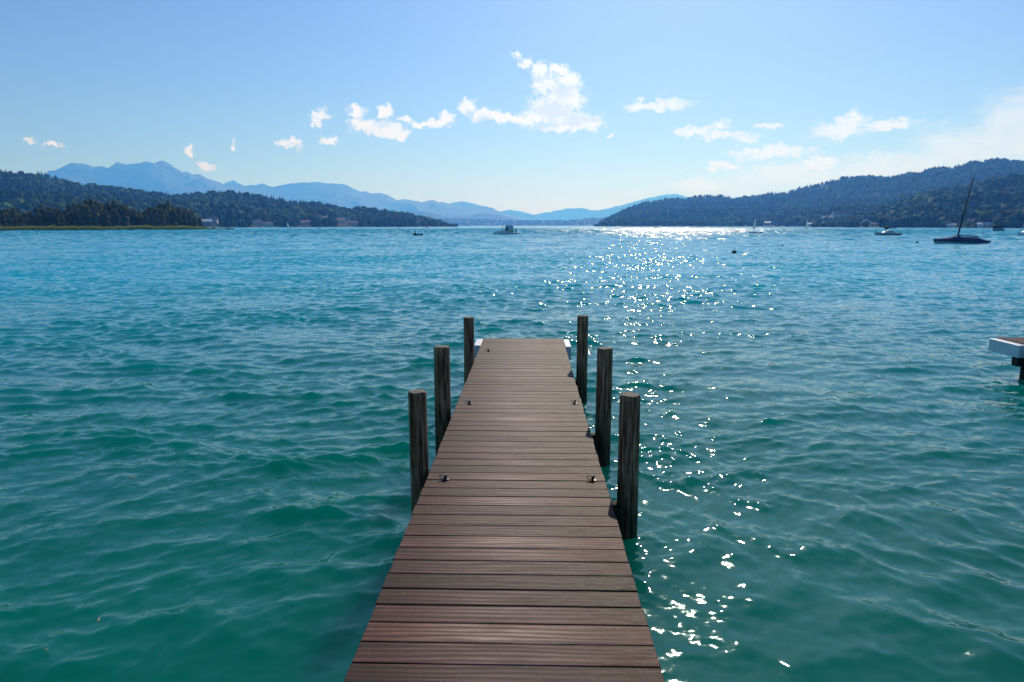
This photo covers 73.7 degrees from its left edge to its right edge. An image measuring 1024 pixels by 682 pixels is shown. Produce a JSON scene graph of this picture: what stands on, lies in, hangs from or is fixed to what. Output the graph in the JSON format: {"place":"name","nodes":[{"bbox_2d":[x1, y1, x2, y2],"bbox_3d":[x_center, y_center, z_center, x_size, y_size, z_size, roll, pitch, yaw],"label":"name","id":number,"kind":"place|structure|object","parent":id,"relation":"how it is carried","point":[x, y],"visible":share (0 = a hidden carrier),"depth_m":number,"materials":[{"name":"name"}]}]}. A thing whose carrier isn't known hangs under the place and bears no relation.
{"place":"outdoors","nodes":[
{"label":"outdoors","id":0,"kind":"place"},
{"bbox_2d":[43,161,528,219],"bbox_3d":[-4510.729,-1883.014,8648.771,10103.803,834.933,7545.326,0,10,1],"label":"mountains","id":1,"kind":"structure","parent":0,"point":[164,177],"depth_m":8755.61,"materials":[{"name":"blue stone"}]},
{"bbox_2d":[197,208,450,226],"bbox_3d":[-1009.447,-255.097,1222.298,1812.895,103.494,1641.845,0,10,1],"label":"hills","id":2,"kind":"structure","parent":0,"point":[346,224],"depth_m":992.21,"materials":[{"name":"green plant"}]},
{"bbox_2d":[202,218,212,225],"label":"house","id":3,"kind":"structure","parent":2,"relation":"on","point":[207,222],"depth_m":817.18,"materials":[{"name":"metal"}]},
{"bbox_2d":[208,217,218,222],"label":"house","id":4,"kind":"structure","parent":2,"relation":"on","point":[215,219],"depth_m":859.62,"materials":[{"name":"stone"}]},
{"bbox_2d":[0,169,457,226],"bbox_3d":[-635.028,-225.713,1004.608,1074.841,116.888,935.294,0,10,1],"label":"forest","id":5,"kind":"object","parent":2,"relation":"on","point":[22,191],"visible":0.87,"depth_m":1088.29,"materials":[{"name":"green plant"}]},
{"bbox_2d":[252,219,261,224],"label":"house","id":6,"kind":"structure","parent":2,"relation":"on","point":[255,222],"depth_m":892.51,"materials":[{"name":"stone"}]},
{"bbox_2d":[259,221,272,226],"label":"house","id":7,"kind":"structure","parent":2,"relation":"on","point":[268,223],"depth_m":894.86,"materials":[{"name":"white"}]},
{"bbox_2d":[299,220,309,224],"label":"house","id":8,"kind":"structure","parent":2,"relation":"on","point":[304,222],"depth_m":976.78,"materials":[{"name":"ceramic"}]},
{"bbox_2d":[336,217,344,223],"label":"house","id":9,"kind":"structure","parent":2,"relation":"on","point":[340,220],"depth_m":1065.65,"materials":[{"name":"white"}]},
{"bbox_2d":[342,214,349,220],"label":"house","id":10,"kind":"structure","parent":2,"relation":"on","point":[347,217],"depth_m":1123.98,"materials":[{"name":"stone"}]},
{"bbox_2d":[349,221,357,225],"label":"house","id":11,"kind":"structure","parent":2,"relation":"on","point":[353,223],"depth_m":1043.37,"materials":[{"name":"ceramic"}]},
{"bbox_2d":[224,180,691,220],"bbox_3d":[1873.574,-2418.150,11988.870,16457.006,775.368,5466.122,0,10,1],"label":"distant mountains","id":12,"kind":"structure","parent":0,"point":[572,213],"depth_m":12644.74,"materials":[{"name":"blue stone"}]},
{"bbox_2d":[409,211,535,220],"bbox_3d":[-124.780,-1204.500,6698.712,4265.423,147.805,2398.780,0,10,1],"label":"hills","id":13,"kind":"structure","parent":0,"point":[480,216],"depth_m":6718.23,"materials":[{"name":"blue"}]},
{"bbox_2d":[0,226,1023,681],"bbox_3d":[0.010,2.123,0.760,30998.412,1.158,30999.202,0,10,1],"label":"water","id":14,"kind":"structure","parent":0,"point":[830,484],"depth_m":7.36,"materials":[{"name":"teal liquid"}]},
{"bbox_2d":[0,225,233,230],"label":"reeds","id":15,"kind":"object","parent":14,"relation":"in","point":[74,227],"visible":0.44,"depth_m":308.78,"materials":[{"name":"green plant"}]},
{"bbox_2d":[408,389,428,511],"bbox_3d":[-0.650,1.665,4.987,0.148,2.673,0.141,-8,12,-38],"label":"mooring post","id":16,"kind":"object","parent":14,"relation":"in","point":[418,438],"visible":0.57,"depth_m":4.77,"materials":[{"name":"brown wood"}]},
{"bbox_2d":[434,345,450,454],"bbox_3d":[-0.657,1.373,6.650,0.169,2.693,0.167,-5,11,-28],"label":"mooring post","id":17,"kind":"object","parent":14,"relation":"in","point":[442,392],"visible":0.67,"depth_m":6.43,"materials":[{"name":"brown wood"}]},
{"bbox_2d":[463,317,473,384],"bbox_3d":[-0.539,1.017,8.810,0.145,2.674,0.146,-3,10,-19],"label":"mooring post","id":18,"kind":"object","parent":14,"relation":"in","point":[468,322],"visible":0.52,"depth_m":8.59,"materials":[{"name":"brown wood"}]},
{"bbox_2d":[344,338,664,681],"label":"pier","id":19,"kind":"structure","parent":14,"relation":"on","point":[510,562],"depth_m":3.55,"materials":[{"name":"brown wood"}]},
{"bbox_2d":[493,225,518,233],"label":"cabin boat","id":20,"kind":"object","parent":14,"relation":"on","point":[508,229],"visible":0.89,"depth_m":170.91,"materials":[{"name":"grey fabric"}]},
{"bbox_2d":[576,315,587,403],"bbox_3d":[0.884,1.017,8.717,0.150,2.706,0.150,6,11,30],"label":"mooring post","id":21,"kind":"object","parent":14,"relation":"in","point":[582,351],"visible":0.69,"depth_m":8.53,"materials":[{"name":"brown wood"}]},
{"bbox_2d":[595,347,612,466],"bbox_3d":[0.850,1.392,6.511,0.160,2.702,0.160,4,10,21],"label":"mooring post","id":22,"kind":"object","parent":14,"relation":"in","point":[603,399],"visible":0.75,"depth_m":6.31,"materials":[{"name":"brown wood"}]},
{"bbox_2d":[617,392,639,538],"bbox_3d":[0.824,1.679,4.930,0.163,2.663,0.158,2,10,11],"label":"mooring post","id":23,"kind":"object","parent":14,"relation":"in","point":[628,453],"visible":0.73,"depth_m":4.73,"materials":[{"name":"brown wood"}]},
{"bbox_2d":[875,226,901,235],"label":"cabin boat","id":24,"kind":"object","parent":14,"relation":"on","point":[887,232],"visible":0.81,"depth_m":149.15,"materials":[{"name":"white plastic"}]},
{"bbox_2d":[933,177,990,243],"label":"sailing boat","id":25,"kind":"object","parent":14,"relation":"on","point":[956,239],"visible":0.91,"depth_m":82.61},
{"bbox_2d":[992,225,1004,230],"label":"covered boat","id":26,"kind":"object","parent":14,"relation":"on","point":[997,228],"visible":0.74,"depth_m":248.95,"materials":[{"name":"blue fabric"}]},
{"bbox_2d":[988,337,1023,379],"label":"pier","id":27,"kind":"structure","parent":14,"relation":"in","point":[1013,347],"depth_m":10.10,"materials":[{"name":"white wood"}]},
{"bbox_2d":[0,0,1023,214],"label":"sky","id":28,"kind":"structure","parent":0,"point":[533,107],"materials":[{"name":"blue"}]},
{"bbox_2d":[437,218,604,225],"bbox_3d":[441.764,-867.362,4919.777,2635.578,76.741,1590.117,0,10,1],"label":"shore hills","id":29,"kind":"structure","parent":0,"point":[504,224],"depth_m":4620.38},
{"bbox_2d":[435,217,605,225],"bbox_3d":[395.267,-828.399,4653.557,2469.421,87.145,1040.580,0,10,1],"label":"forest","id":30,"kind":"object","parent":29,"relation":"on","point":[519,223],"visible":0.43,"depth_m":4653.85,"materials":[{"name":"plant"}]},
{"bbox_2d":[604,164,1017,226],"bbox_3d":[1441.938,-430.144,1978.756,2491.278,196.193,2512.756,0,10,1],"label":"hills","id":31,"kind":"structure","parent":0,"point":[745,225],"depth_m":1795.64,"materials":[{"name":"green plant"}]},
{"bbox_2d":[594,157,1023,226],"bbox_3d":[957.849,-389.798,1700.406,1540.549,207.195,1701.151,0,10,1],"label":"forest","id":32,"kind":"object","parent":31,"relation":"on","point":[815,206],"visible":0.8,"depth_m":1864.47,"materials":[{"name":"green plant"}]},
{"bbox_2d":[831,210,846,217],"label":"house","id":33,"kind":"structure","parent":0,"point":[837,213],"depth_m":1278.23,"materials":[{"name":"ceramic"}]},
{"bbox_2d":[839,178,1023,227],"bbox_3d":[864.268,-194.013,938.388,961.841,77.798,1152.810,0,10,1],"label":"hills","id":34,"kind":"structure","parent":0,"point":[995,204],"depth_m":708.63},
{"bbox_2d":[855,220,860,226],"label":"tree","id":35,"kind":"object","parent":34,"relation":"on","point":[858,223],"visible":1,"depth_m":795.65,"materials":[{"name":"green plant"}]},
{"bbox_2d":[811,171,1023,227],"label":"forest","id":36,"kind":"object","parent":34,"relation":"on","point":[935,207],"visible":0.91,"depth_m":808.71,"materials":[{"name":"green plant"}]},
{"bbox_2d":[925,221,932,226],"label":"tree","id":37,"kind":"object","parent":34,"relation":"on","point":[929,224],"visible":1,"depth_m":686.38,"materials":[{"name":"green plant"}]},
{"bbox_2d":[947,223,956,227],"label":"house","id":38,"kind":"structure","parent":34,"relation":"on","point":[951,224],"depth_m":654.66,"materials":[{"name":"metal"}]},
{"bbox_2d":[964,220,972,226],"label":"tree","id":39,"kind":"object","parent":34,"relation":"on","point":[967,223],"visible":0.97,"depth_m":631.21,"materials":[{"name":"green plant"}]},
{"bbox_2d":[972,217,978,226],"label":"tree","id":40,"kind":"object","parent":34,"relation":"on","point":[975,220],"visible":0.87,"depth_m":620.87,"materials":[{"name":"green plant"}]},
{"bbox_2d":[977,221,990,227],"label":"house","id":41,"kind":"structure","parent":34,"relation":"on","point":[982,224],"depth_m":611.21,"materials":[{"name":"metal"}]},
{"bbox_2d":[978,211,993,221],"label":"tree","id":42,"kind":"object","parent":34,"relation":"on","point":[989,215],"visible":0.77,"depth_m":613.46,"materials":[{"name":"green plant"}]},
{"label":"headland ground","id":43,"kind":"structure","parent":0,"visible":0},
{"bbox_2d":[1,215,6,226],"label":"tree","id":44,"kind":"object","parent":43,"relation":"on","point":[3,222],"visible":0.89,"depth_m":289.10,"materials":[{"name":"green plant"}]},
{"bbox_2d":[4,209,8,225],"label":"tree","id":45,"kind":"object","parent":43,"relation":"on","point":[6,212],"visible":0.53,"depth_m":295.48,"materials":[{"name":"green plant"}]},
{"bbox_2d":[7,214,12,225],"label":"tree","id":46,"kind":"object","parent":43,"relation":"on","point":[9,221],"visible":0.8,"depth_m":289.78,"materials":[{"name":"green plant"}]},
{"bbox_2d":[12,214,17,225],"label":"tree","id":47,"kind":"object","parent":43,"relation":"on","point":[14,220],"visible":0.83,"depth_m":287.63,"materials":[{"name":"green plant"}]},
{"bbox_2d":[17,215,24,225],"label":"tree","id":48,"kind":"object","parent":43,"relation":"on","point":[20,220],"visible":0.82,"depth_m":290.12,"materials":[{"name":"green plant"}]},
{"bbox_2d":[32,216,36,226],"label":"tree","id":49,"kind":"object","parent":43,"relation":"on","point":[33,221],"visible":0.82,"depth_m":295.54,"materials":[{"name":"green plant"}]},
{"bbox_2d":[35,212,43,225],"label":"tree","id":50,"kind":"object","parent":43,"relation":"on","point":[38,217],"visible":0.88,"depth_m":297.87,"materials":[{"name":"green plant"}]},
{"bbox_2d":[39,208,47,223],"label":"tree","id":51,"kind":"object","parent":43,"relation":"on","point":[43,212],"visible":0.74,"depth_m":301.27,"materials":[{"name":"green plant"}]},
{"bbox_2d":[45,211,52,223],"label":"tree","id":52,"kind":"object","parent":43,"relation":"on","point":[48,216],"visible":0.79,"depth_m":301.37,"materials":[{"name":"green plant"}]},
{"bbox_2d":[50,209,55,222],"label":"tree","id":53,"kind":"object","parent":43,"relation":"on","point":[52,215],"visible":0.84,"depth_m":301.60,"materials":[{"name":"green plant"}]},
{"bbox_2d":[54,213,59,226],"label":"tree","id":54,"kind":"object","parent":43,"relation":"on","point":[57,220],"visible":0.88,"depth_m":302.25,"materials":[{"name":"green plant"}]},
{"bbox_2d":[59,214,63,224],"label":"tree","id":55,"kind":"object","parent":43,"relation":"on","point":[61,218],"visible":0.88,"depth_m":305.12,"materials":[{"name":"green plant"}]},
{"bbox_2d":[63,209,67,224],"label":"tree","id":56,"kind":"object","parent":43,"relation":"on","point":[64,213],"visible":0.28,"depth_m":317.32,"materials":[{"name":"green plant"}]},
{"bbox_2d":[65,213,70,224],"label":"tree","id":57,"kind":"object","parent":43,"relation":"on","point":[67,220],"visible":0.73,"depth_m":308.35,"materials":[{"name":"green plant"}]},
{"bbox_2d":[68,210,72,225],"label":"tree","id":58,"kind":"object","parent":43,"relation":"on","point":[70,214],"visible":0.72,"depth_m":311.47,"materials":[{"name":"green plant"}]},
{"bbox_2d":[71,208,79,224],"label":"tree","id":59,"kind":"object","parent":43,"relation":"on","point":[74,220],"visible":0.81,"depth_m":311.20,"materials":[{"name":"green plant"}]},
{"bbox_2d":[77,209,85,225],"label":"tree","id":60,"kind":"object","parent":43,"relation":"on","point":[81,219],"visible":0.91,"depth_m":311.37,"materials":[{"name":"green plant"}]},
{"bbox_2d":[82,205,91,225],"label":"tree","id":61,"kind":"object","parent":43,"relation":"on","point":[86,217],"visible":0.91,"depth_m":313.61,"materials":[{"name":"green plant"}]},
{"bbox_2d":[88,198,94,208],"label":"tree","id":62,"kind":"object","parent":43,"relation":"on","point":[90,201],"visible":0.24,"depth_m":330.82,"materials":[{"name":"green plant"}]},
{"bbox_2d":[91,208,99,225],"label":"tree","id":63,"kind":"object","parent":43,"relation":"on","point":[95,219],"visible":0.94,"depth_m":314.79,"materials":[{"name":"green plant"}]},
{"bbox_2d":[95,202,102,225],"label":"tree","id":64,"kind":"object","parent":43,"relation":"on","point":[99,206],"visible":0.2,"depth_m":327.02,"materials":[{"name":"green plant"}]},
{"bbox_2d":[98,210,102,225],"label":"tree","id":65,"kind":"object","parent":43,"relation":"on","point":[100,217],"visible":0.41,"depth_m":322.86,"materials":[{"name":"green plant"}]},
{"bbox_2d":[100,208,109,225],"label":"tree","id":66,"kind":"object","parent":43,"relation":"on","point":[105,218],"visible":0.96,"depth_m":319.60,"materials":[{"name":"green plant"}]},
{"bbox_2d":[106,202,112,212],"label":"tree","id":67,"kind":"object","parent":43,"relation":"on","point":[109,206],"visible":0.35,"depth_m":332.86,"materials":[{"name":"green plant"}]},
{"bbox_2d":[108,210,113,225],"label":"tree","id":68,"kind":"object","parent":43,"relation":"on","point":[110,220],"visible":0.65,"depth_m":325.18,"materials":[{"name":"green plant"}]},
{"bbox_2d":[112,208,120,223],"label":"tree","id":69,"kind":"object","parent":43,"relation":"on","point":[116,216],"visible":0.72,"depth_m":327.88,"materials":[{"name":"green plant"}]},
{"bbox_2d":[120,208,130,224],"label":"tree","id":70,"kind":"object","parent":43,"relation":"on","point":[124,217],"visible":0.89,"depth_m":327.03,"materials":[{"name":"green plant"}]},
{"bbox_2d":[129,212,134,225],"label":"tree","id":71,"kind":"object","parent":43,"relation":"on","point":[132,223],"visible":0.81,"depth_m":335.79,"materials":[{"name":"green plant"}]},
{"bbox_2d":[132,212,138,224],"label":"tree","id":72,"kind":"object","parent":43,"relation":"on","point":[136,218],"visible":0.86,"depth_m":337.20,"materials":[{"name":"green plant"}]},
{"bbox_2d":[138,214,142,224],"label":"tree","id":73,"kind":"object","parent":43,"relation":"on","point":[140,222],"visible":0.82,"depth_m":338.86,"materials":[{"name":"green plant"}]},
{"bbox_2d":[142,214,149,225],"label":"tree","id":74,"kind":"object","parent":43,"relation":"on","point":[146,219],"visible":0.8,"depth_m":336.90,"materials":[{"name":"green plant"}]},
{"bbox_2d":[149,213,153,225],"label":"tree","id":75,"kind":"object","parent":43,"relation":"on","point":[151,220],"visible":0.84,"depth_m":341.06,"materials":[{"name":"green plant"}]},
{"bbox_2d":[153,209,158,222],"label":"tree","id":76,"kind":"object","parent":43,"relation":"on","point":[155,215],"visible":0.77,"depth_m":342.10,"materials":[{"name":"green plant"}]},
{"bbox_2d":[157,209,164,223],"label":"tree","id":77,"kind":"object","parent":43,"relation":"on","point":[160,215],"visible":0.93,"depth_m":342.18,"materials":[{"name":"green plant"}]},
{"bbox_2d":[164,211,170,224],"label":"tree","id":78,"kind":"object","parent":43,"relation":"on","point":[166,217],"visible":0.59,"depth_m":346.96,"materials":[{"name":"green plant"}]},
{"bbox_2d":[164,201,170,210],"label":"tree","id":79,"kind":"object","parent":43,"relation":"on","point":[166,204],"visible":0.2,"depth_m":363.35,"materials":[{"name":"green plant"}]},
{"bbox_2d":[167,210,172,225],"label":"tree","id":80,"kind":"object","parent":43,"relation":"on","point":[170,216],"visible":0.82,"depth_m":350.19,"materials":[{"name":"green plant"}]},
{"bbox_2d":[172,210,177,223],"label":"tree","id":81,"kind":"object","parent":43,"relation":"on","point":[175,216],"visible":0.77,"depth_m":350.80,"materials":[{"name":"green plant"}]},
{"bbox_2d":[175,207,182,215],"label":"tree","id":82,"kind":"object","parent":43,"relation":"on","point":[178,210],"visible":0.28,"depth_m":360.23,"materials":[{"name":"green plant"}]},
{"bbox_2d":[177,213,183,225],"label":"tree","id":83,"kind":"object","parent":43,"relation":"on","point":[179,220],"visible":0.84,"depth_m":352.25,"materials":[{"name":"green plant"}]},
{"bbox_2d":[182,213,187,225],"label":"tree","id":84,"kind":"object","parent":43,"relation":"on","point":[184,219],"visible":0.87,"depth_m":354.62,"materials":[{"name":"green plant"}]},
{"bbox_2d":[187,214,192,225],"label":"tree","id":85,"kind":"object","parent":43,"relation":"on","point":[189,219],"visible":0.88,"depth_m":353.24,"materials":[{"name":"green plant"}]},
{"bbox_2d":[191,212,194,226],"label":"tree","id":86,"kind":"object","parent":43,"relation":"on","point":[193,216],"visible":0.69,"depth_m":369.53,"materials":[{"name":"green plant"}]}
]}

